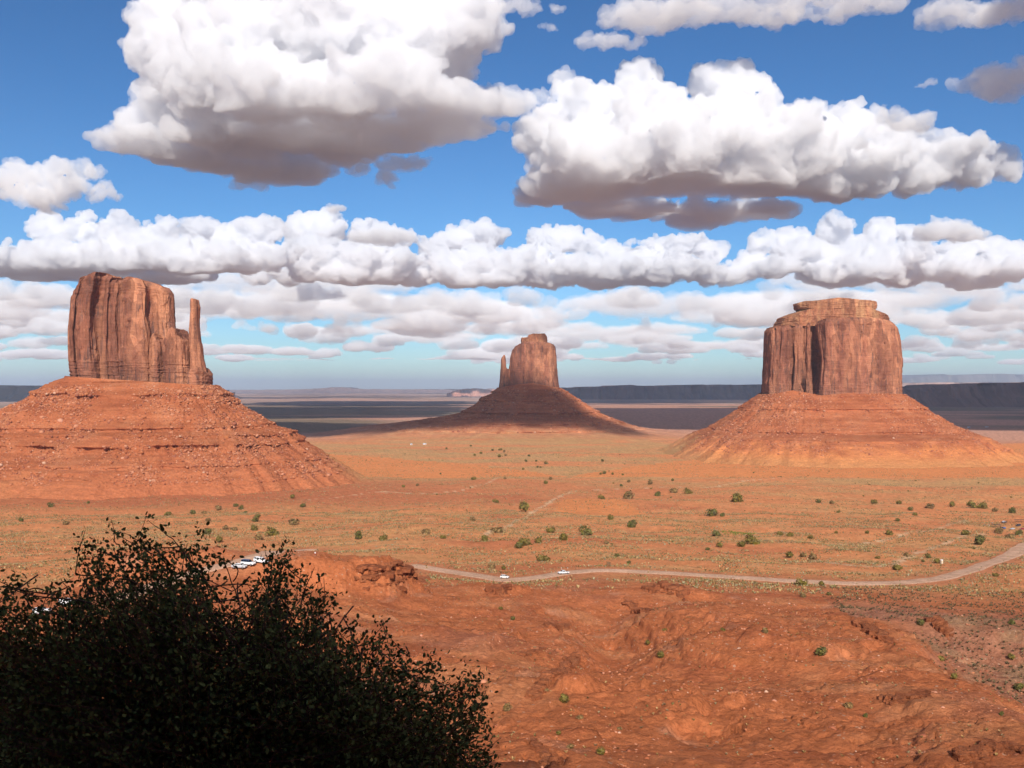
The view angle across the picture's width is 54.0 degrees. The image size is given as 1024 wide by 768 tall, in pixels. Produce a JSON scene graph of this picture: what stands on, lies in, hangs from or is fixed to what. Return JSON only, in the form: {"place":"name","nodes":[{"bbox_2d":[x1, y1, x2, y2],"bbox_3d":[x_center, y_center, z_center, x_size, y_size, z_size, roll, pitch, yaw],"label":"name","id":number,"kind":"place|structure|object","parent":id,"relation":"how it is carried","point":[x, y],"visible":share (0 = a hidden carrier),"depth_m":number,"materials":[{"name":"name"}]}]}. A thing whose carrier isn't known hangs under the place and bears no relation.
{"place":"outdoors","nodes":[
{"label":"outdoors","id":0,"kind":"place"},
{"bbox_2d":[0,385,242,400],"bbox_3d":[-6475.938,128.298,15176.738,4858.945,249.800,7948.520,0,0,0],"label":"hills","id":1,"kind":"structure","parent":0,"point":[13,392],"depth_m":11925.25,"materials":[{"name":"grey stone"}]},
{"bbox_2d":[104,549,316,599],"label":"road","id":2,"kind":"structure","parent":0,"point":[218,567],"depth_m":322.09,"materials":[{"name":"soil"}]},
{"bbox_2d":[229,387,492,392],"bbox_3d":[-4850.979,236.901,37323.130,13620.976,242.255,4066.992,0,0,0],"label":"hills","id":3,"kind":"structure","parent":0,"point":[338,390],"depth_m":35893.57,"materials":[{"name":"grey stone"}]},
{"bbox_2d":[447,388,494,396],"bbox_3d":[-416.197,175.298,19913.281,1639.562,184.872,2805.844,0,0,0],"label":"hills","id":4,"kind":"structure","parent":0,"point":[475,392],"depth_m":18893.22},
{"bbox_2d":[0,393,1023,767],"bbox_3d":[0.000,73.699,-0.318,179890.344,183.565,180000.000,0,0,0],"label":"ground","id":5,"kind":"structure","parent":0,"point":[702,665],"depth_m":380.94,"materials":[{"name":"soil"}]},
{"bbox_2d":[0,272,364,499],"bbox_3d":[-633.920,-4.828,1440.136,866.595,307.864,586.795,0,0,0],"label":"sandstone butte","id":6,"kind":"object","parent":5,"relation":"on","point":[123,332],"visible":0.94,"depth_m":1348.42,"materials":[{"name":"brown stone"}]},
{"bbox_2d":[0,384,344,486],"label":"scree","id":7,"kind":"structure","parent":6,"relation":"on","point":[213,393],"depth_m":1334.77,"materials":[{"name":"stone"}]},
{"bbox_2d":[204,528,211,534],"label":"desert bush","id":8,"kind":"object","parent":5,"relation":"on","point":[207,531],"visible":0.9,"depth_m":756.83,"materials":[{"name":"green plant"}]},
{"bbox_2d":[215,536,222,541],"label":"desert bush","id":9,"kind":"object","parent":5,"relation":"on","point":[218,539],"visible":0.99,"depth_m":678.54,"materials":[{"name":"green plant"}]},
{"bbox_2d":[231,563,246,568],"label":"parked car","id":10,"kind":"object","parent":5,"relation":"on","point":[240,565],"visible":0.77,"depth_m":312.50,"materials":[{"name":"silver metal"}]},
{"bbox_2d":[240,559,255,565],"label":"parked car","id":11,"kind":"object","parent":5,"relation":"on","point":[250,562],"visible":1,"depth_m":314.50,"materials":[{"name":"white paint"}]},
{"bbox_2d":[0,511,506,767],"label":"broadleaf shrub","id":12,"kind":"object","parent":5,"relation":"on","point":[270,696],"visible":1,"depth_m":4.32,"materials":[{"name":"green plant"}]},
{"bbox_2d":[251,525,257,530],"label":"desert bush","id":13,"kind":"object","parent":5,"relation":"on","point":[253,527],"visible":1,"depth_m":797.99,"materials":[{"name":"green plant"}]},
{"bbox_2d":[252,515,258,521],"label":"desert bush","id":14,"kind":"object","parent":5,"relation":"on","point":[255,519],"visible":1,"depth_m":863.75,"materials":[{"name":"green plant"}]},
{"bbox_2d":[254,533,263,539],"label":"desert bush","id":15,"kind":"object","parent":5,"relation":"on","point":[258,536],"visible":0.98,"depth_m":690.50,"materials":[{"name":"green plant"}]},
{"bbox_2d":[253,556,267,562],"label":"parked car","id":16,"kind":"object","parent":5,"relation":"on","point":[259,558],"visible":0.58,"depth_m":316.12,"materials":[{"name":"white paint"}]},
{"bbox_2d":[264,527,279,535],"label":"desert bush","id":17,"kind":"object","parent":5,"relation":"on","point":[272,531],"visible":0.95,"depth_m":725.78,"materials":[{"name":"green plant"}]},
{"bbox_2d":[288,518,298,524],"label":"desert bush","id":18,"kind":"object","parent":5,"relation":"on","point":[292,521],"visible":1,"depth_m":829.03,"materials":[{"name":"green plant"}]},
{"bbox_2d":[355,530,362,538],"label":"desert bush","id":19,"kind":"object","parent":5,"relation":"on","point":[358,535],"visible":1,"depth_m":675.88,"materials":[{"name":"green plant"}]},
{"bbox_2d":[379,534,387,540],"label":"desert bush","id":20,"kind":"object","parent":5,"relation":"on","point":[383,538],"visible":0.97,"depth_m":661.04,"materials":[{"name":"green plant"}]},
{"bbox_2d":[354,561,430,591],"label":"rock ledge","id":21,"kind":"object","parent":5,"relation":"on","point":[386,570],"visible":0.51,"depth_m":332.69,"materials":[{"name":"stone"}]},
{"bbox_2d":[420,528,429,533],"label":"desert bush","id":22,"kind":"object","parent":5,"relation":"on","point":[426,530],"visible":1,"depth_m":686.77,"materials":[{"name":"beige plant"}]},
{"bbox_2d":[490,527,502,532],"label":"desert bush","id":23,"kind":"object","parent":5,"relation":"on","point":[497,529],"visible":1,"depth_m":699.19,"materials":[{"name":"beige plant"}]},
{"bbox_2d":[484,583,511,596],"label":"rock ledge","id":24,"kind":"object","parent":5,"relation":"on","point":[498,590],"visible":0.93,"depth_m":372.60,"materials":[{"name":"stone"}]},
{"bbox_2d":[305,333,691,443],"bbox_3d":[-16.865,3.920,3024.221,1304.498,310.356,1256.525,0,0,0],"label":"sandstone butte","id":25,"kind":"object","parent":5,"relation":"on","point":[533,361],"visible":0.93,"depth_m":2843.87,"materials":[{"name":"brown stone"}]},
{"bbox_2d":[363,386,641,432],"bbox_3d":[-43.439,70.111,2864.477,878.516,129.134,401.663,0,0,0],"label":"scree","id":26,"kind":"structure","parent":25,"relation":"on","point":[554,410],"depth_m":2887.95,"materials":[{"name":"stone"}]},
{"bbox_2d":[502,702,511,711],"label":"desert bush","id":27,"kind":"object","parent":5,"relation":"on","point":[506,707],"visible":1,"depth_m":152.72,"materials":[{"name":"green plant"}]},
{"bbox_2d":[0,507,1023,599],"bbox_3d":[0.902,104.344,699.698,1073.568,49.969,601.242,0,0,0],"label":"scrub","id":28,"kind":"object","parent":5,"relation":"on","point":[867,563],"visible":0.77,"depth_m":680.71,"materials":[{"name":"green plant"}]},
{"bbox_2d":[0,550,1023,765],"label":"scrub","id":29,"kind":"object","parent":5,"relation":"on","point":[897,611],"visible":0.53,"depth_m":304.67,"materials":[{"name":"green plant"}]},
{"bbox_2d":[0,546,1023,767],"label":"rubble","id":30,"kind":"object","parent":5,"relation":"on","point":[628,749],"visible":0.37,"depth_m":241.46,"materials":[{"name":"stone"}]},
{"bbox_2d":[1,447,1023,513],"bbox_3d":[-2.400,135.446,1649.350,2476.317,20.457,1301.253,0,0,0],"label":"scrub","id":31,"kind":"object","parent":5,"relation":"on","point":[588,484],"visible":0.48,"depth_m":1325.39,"materials":[{"name":"green plant"}]},
{"bbox_2d":[514,542,523,547],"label":"desert bush","id":32,"kind":"object","parent":5,"relation":"on","point":[518,545],"visible":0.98,"depth_m":604.87,"materials":[{"name":"green plant"}]},
{"bbox_2d":[518,501,529,511],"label":"desert bush","id":33,"kind":"object","parent":5,"relation":"on","point":[524,506],"visible":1,"depth_m":969.50,"materials":[{"name":"green plant"}]},
{"bbox_2d":[516,538,531,545],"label":"desert bush","id":34,"kind":"object","parent":5,"relation":"on","point":[525,541],"visible":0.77,"depth_m":611.11,"materials":[{"name":"green plant"}]},
{"bbox_2d":[516,647,546,656],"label":"rock ledge","id":35,"kind":"object","parent":5,"relation":"on","point":[529,652],"visible":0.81,"depth_m":236.59,"materials":[{"name":"stone"}]},
{"bbox_2d":[534,537,541,542],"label":"desert bush","id":36,"kind":"object","parent":5,"relation":"on","point":[538,539],"visible":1,"depth_m":619.67,"materials":[{"name":"green plant"}]},
{"bbox_2d":[536,553,550,560],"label":"desert bush","id":37,"kind":"object","parent":5,"relation":"on","point":[542,557],"visible":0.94,"depth_m":528.16,"materials":[{"name":"green plant"}]},
{"bbox_2d":[526,737,563,767],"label":"rock ledge","id":38,"kind":"object","parent":5,"relation":"on","point":[545,755],"visible":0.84,"depth_m":120.79,"materials":[{"name":"stone"}]},
{"bbox_2d":[545,526,555,532],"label":"desert bush","id":39,"kind":"object","parent":5,"relation":"on","point":[550,530],"visible":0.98,"depth_m":747.85,"materials":[{"name":"green plant"}]},
{"bbox_2d":[524,651,582,700],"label":"rock ledge","id":40,"kind":"object","parent":5,"relation":"on","point":[536,691],"visible":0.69,"depth_m":170.89,"materials":[{"name":"stone"}]},
{"bbox_2d":[542,622,571,632],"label":"rock ledge","id":41,"kind":"object","parent":5,"relation":"on","point":[560,626],"visible":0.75,"depth_m":286.30,"materials":[{"name":"stone"}]},
{"bbox_2d":[559,533,567,540],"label":"desert bush","id":42,"kind":"object","parent":5,"relation":"on","point":[563,536],"visible":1,"depth_m":625.75,"materials":[{"name":"green plant"}]},
{"bbox_2d":[558,693,569,703],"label":"desert bush","id":43,"kind":"object","parent":5,"relation":"on","point":[563,698],"visible":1,"depth_m":156.52,"materials":[{"name":"green plant"}]},
{"bbox_2d":[578,524,592,534],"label":"desert bush","id":44,"kind":"object","parent":5,"relation":"on","point":[586,531],"visible":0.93,"depth_m":721.22,"materials":[{"name":"green plant"}]},
{"bbox_2d":[595,746,605,754],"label":"desert bush","id":45,"kind":"object","parent":5,"relation":"on","point":[599,751],"visible":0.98,"depth_m":127.80,"materials":[{"name":"green plant"}]},
{"bbox_2d":[623,490,634,498],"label":"desert bush","id":46,"kind":"object","parent":5,"relation":"on","point":[628,494],"visible":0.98,"depth_m":1164.91,"materials":[{"name":"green plant"}]},
{"bbox_2d":[626,519,636,527],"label":"desert bush","id":47,"kind":"object","parent":5,"relation":"on","point":[631,523],"visible":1,"depth_m":814.29,"materials":[{"name":"green plant"}]},
{"bbox_2d":[621,600,653,613],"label":"rock ledge","id":48,"kind":"object","parent":5,"relation":"on","point":[632,606],"visible":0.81,"depth_m":357.84,"materials":[{"name":"stone"}]},
{"bbox_2d":[657,650,664,657],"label":"desert bush","id":49,"kind":"object","parent":5,"relation":"on","point":[660,654],"visible":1,"depth_m":234.35,"materials":[{"name":"green plant"}]},
{"bbox_2d":[641,580,689,600],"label":"rock ledge","id":50,"kind":"object","parent":5,"relation":"on","point":[679,590],"visible":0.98,"depth_m":382.24,"materials":[{"name":"stone"}]},
{"bbox_2d":[669,488,677,492],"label":"desert bush","id":51,"kind":"object","parent":5,"relation":"on","point":[673,490],"visible":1,"depth_m":1245.74,"materials":[{"name":"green plant"}]},
{"bbox_2d":[683,488,692,493],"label":"desert bush","id":52,"kind":"object","parent":5,"relation":"on","point":[687,491],"visible":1,"depth_m":1233.61,"materials":[{"name":"green plant"}]},
{"bbox_2d":[705,508,717,516],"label":"desert bush","id":53,"kind":"object","parent":5,"relation":"on","point":[712,512],"visible":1,"depth_m":941.88,"materials":[{"name":"green plant"}]},
{"bbox_2d":[712,530,720,535],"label":"desert bush","id":54,"kind":"object","parent":5,"relation":"on","point":[716,533],"visible":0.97,"depth_m":726.96,"materials":[{"name":"green plant"}]},
{"bbox_2d":[730,492,743,501],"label":"desert bush","id":55,"kind":"object","parent":5,"relation":"on","point":[736,497],"visible":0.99,"depth_m":1101.42,"materials":[{"name":"green plant"}]},
{"bbox_2d":[736,541,744,546],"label":"desert bush","id":56,"kind":"object","parent":5,"relation":"on","point":[741,543],"visible":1,"depth_m":636.01,"materials":[{"name":"green plant"}]},
{"bbox_2d":[744,534,759,544],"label":"desert bush","id":57,"kind":"object","parent":5,"relation":"on","point":[751,539],"visible":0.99,"depth_m":653.55,"materials":[{"name":"green plant"}]},
{"bbox_2d":[785,551,793,557],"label":"desert bush","id":58,"kind":"object","parent":5,"relation":"on","point":[789,554],"visible":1,"depth_m":586.85,"materials":[{"name":"green plant"}]},
{"bbox_2d":[795,578,807,585],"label":"desert bush","id":59,"kind":"object","parent":5,"relation":"on","point":[800,582],"visible":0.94,"depth_m":440.98,"materials":[{"name":"green plant"}]},
{"bbox_2d":[799,591,805,597],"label":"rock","id":60,"kind":"object","parent":5,"relation":"on","point":[802,594],"visible":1,"depth_m":390.30,"materials":[{"name":"brown stone"}]},
{"bbox_2d":[808,552,816,559],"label":"desert bush","id":61,"kind":"object","parent":5,"relation":"on","point":[812,556],"visible":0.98,"depth_m":578.69,"materials":[{"name":"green plant"}]},
{"bbox_2d":[815,646,827,655],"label":"desert bush","id":62,"kind":"object","parent":5,"relation":"on","point":[821,651],"visible":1,"depth_m":223.04,"materials":[{"name":"green plant"}]},
{"bbox_2d":[658,298,1023,468],"bbox_3d":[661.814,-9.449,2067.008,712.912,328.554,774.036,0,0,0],"label":"sandstone butte","id":63,"kind":"object","parent":5,"relation":"on","point":[836,348],"visible":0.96,"depth_m":1955.80,"materials":[{"name":"brown stone"}]},
{"bbox_2d":[686,391,1010,456],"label":"scree","id":64,"kind":"structure","parent":63,"relation":"on","point":[742,427],"depth_m":1920.94,"materials":[{"name":"stone"}]},
{"bbox_2d":[842,702,853,708],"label":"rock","id":65,"kind":"object","parent":5,"relation":"on","point":[849,705],"visible":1,"depth_m":164.28,"materials":[{"name":"brown stone"}]},
{"bbox_2d":[852,619,896,643],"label":"rock ledge","id":66,"kind":"object","parent":5,"relation":"on","point":[875,631],"visible":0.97,"depth_m":254.40,"materials":[{"name":"stone"}]},
{"bbox_2d":[885,529,893,534],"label":"desert bush","id":67,"kind":"object","parent":5,"relation":"on","point":[888,532],"visible":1,"depth_m":762.20,"materials":[{"name":"green plant"}]},
{"bbox_2d":[892,564,902,569],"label":"desert bush","id":68,"kind":"object","parent":5,"relation":"on","point":[896,567],"visible":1,"depth_m":508.49,"materials":[{"name":"green plant"}]},
{"bbox_2d":[878,688,933,705],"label":"rock ledge","id":69,"kind":"object","parent":5,"relation":"on","point":[899,698],"visible":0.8,"depth_m":165.18,"materials":[{"name":"stone"}]},
{"bbox_2d":[916,618,924,625],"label":"desert bush","id":70,"kind":"object","parent":5,"relation":"on","point":[920,622],"visible":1,"depth_m":300.77,"materials":[{"name":"green plant"}]},
{"bbox_2d":[925,503,934,508],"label":"desert bush","id":71,"kind":"object","parent":5,"relation":"on","point":[929,506],"visible":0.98,"depth_m":1043.52,"materials":[{"name":"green plant"}]},
{"bbox_2d":[924,615,953,639],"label":"rock ledge","id":72,"kind":"object","parent":5,"relation":"on","point":[939,624],"visible":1,"depth_m":297.40,"materials":[{"name":"stone"}]},
{"bbox_2d":[938,655,945,660],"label":"desert bush","id":73,"kind":"object","parent":5,"relation":"on","point":[941,658],"visible":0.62,"depth_m":249.82,"materials":[{"name":"green plant"}]},
{"bbox_2d":[951,673,957,678],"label":"desert bush","id":74,"kind":"object","parent":5,"relation":"on","point":[954,675],"visible":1,"depth_m":197.47,"materials":[{"name":"green plant"}]},
{"bbox_2d":[961,530,970,535],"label":"desert bush","id":75,"kind":"object","parent":5,"relation":"on","point":[966,532],"visible":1,"depth_m":766.91,"materials":[{"name":"green plant"}]},
{"bbox_2d":[966,500,975,507],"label":"desert bush","id":76,"kind":"object","parent":5,"relation":"on","point":[970,503],"visible":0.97,"depth_m":1082.53,"materials":[{"name":"green plant"}]},
{"bbox_2d":[975,534,985,544],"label":"desert bush","id":77,"kind":"object","parent":5,"relation":"on","point":[979,540],"visible":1,"depth_m":694.59,"materials":[{"name":"green plant"}]},
{"bbox_2d":[976,501,987,508],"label":"desert bush","id":78,"kind":"object","parent":5,"relation":"on","point":[982,505],"visible":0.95,"depth_m":1087.52,"materials":[{"name":"green plant"}]},
{"bbox_2d":[952,738,1023,762],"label":"rock ledge","id":79,"kind":"object","parent":5,"relation":"on","point":[984,748],"visible":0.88,"depth_m":123.77,"materials":[{"name":"stone"}]},
{"bbox_2d":[994,526,1003,533],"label":"desert bush","id":80,"kind":"object","parent":5,"relation":"on","point":[998,530],"visible":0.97,"depth_m":833.04,"materials":[{"name":"green plant"}]},
{"bbox_2d":[1004,533,1015,538],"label":"desert bush","id":81,"kind":"object","parent":5,"relation":"on","point":[1009,535],"visible":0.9,"depth_m":763.71,"materials":[{"name":"green plant"}]},
{"bbox_2d":[1007,653,1014,659],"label":"desert bush","id":82,"kind":"object","parent":5,"relation":"on","point":[1010,656],"visible":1,"depth_m":275.02,"materials":[{"name":"green plant"}]},
{"bbox_2d":[1008,506,1015,512],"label":"desert bush","id":83,"kind":"object","parent":5,"relation":"on","point":[1011,509],"visible":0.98,"depth_m":1008.28,"materials":[{"name":"green plant"}]},
{"bbox_2d":[1008,619,1015,624],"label":"desert bush","id":84,"kind":"object","parent":5,"relation":"on","point":[1011,621],"visible":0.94,"depth_m":299.15,"materials":[{"name":"green plant"}]},
{"bbox_2d":[1013,683,1023,689],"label":"desert bush","id":85,"kind":"object","parent":5,"relation":"on","point":[1018,686],"visible":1,"depth_m":241.72,"materials":[{"name":"green plant"}]},
{"bbox_2d":[1014,530,1022,534],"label":"desert bush","id":86,"kind":"object","parent":5,"relation":"on","point":[1019,532],"visible":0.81,"depth_m":822.76,"materials":[{"name":"green plant"}]},
{"bbox_2d":[0,0,1023,389],"label":"sky","id":87,"kind":"structure","parent":0,"point":[360,194],"materials":[{"name":"blue"}]},
{"bbox_2d":[560,384,761,399],"bbox_3d":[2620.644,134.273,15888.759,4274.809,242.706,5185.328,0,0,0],"label":"hills","id":88,"kind":"structure","parent":0,"point":[706,392],"depth_m":13865.49,"materials":[{"name":"grey stone"}]},
{"bbox_2d":[412,542,1023,585],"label":"road","id":89,"kind":"structure","parent":0,"point":[1017,550],"depth_m":473.86,"materials":[{"name":"soil"}]},
{"bbox_2d":[558,570,569,573],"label":"pickup truck","id":90,"kind":"object","parent":89,"relation":"on","point":[562,571],"visible":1,"depth_m":469.35,"materials":[{"name":"white paint"}]},
{"bbox_2d":[902,382,1017,385],"bbox_3d":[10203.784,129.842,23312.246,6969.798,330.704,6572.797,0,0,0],"label":"hills","id":91,"kind":"structure","parent":0,"point":[904,384],"depth_m":20877.35,"materials":[{"name":"grey stone"}]},
{"bbox_2d":[902,382,1023,406],"bbox_3d":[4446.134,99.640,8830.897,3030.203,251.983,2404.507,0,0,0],"label":"hills","id":92,"kind":"structure","parent":0,"point":[976,395],"depth_m":8181.41,"materials":[{"name":"grey stone"}]},
{"bbox_2d":[902,374,1023,382],"bbox_3d":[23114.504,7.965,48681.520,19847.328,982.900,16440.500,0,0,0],"label":"mountains","id":93,"kind":"structure","parent":0,"point":[991,378],"depth_m":45731.16,"materials":[{"name":"grey stone"}]}
]}

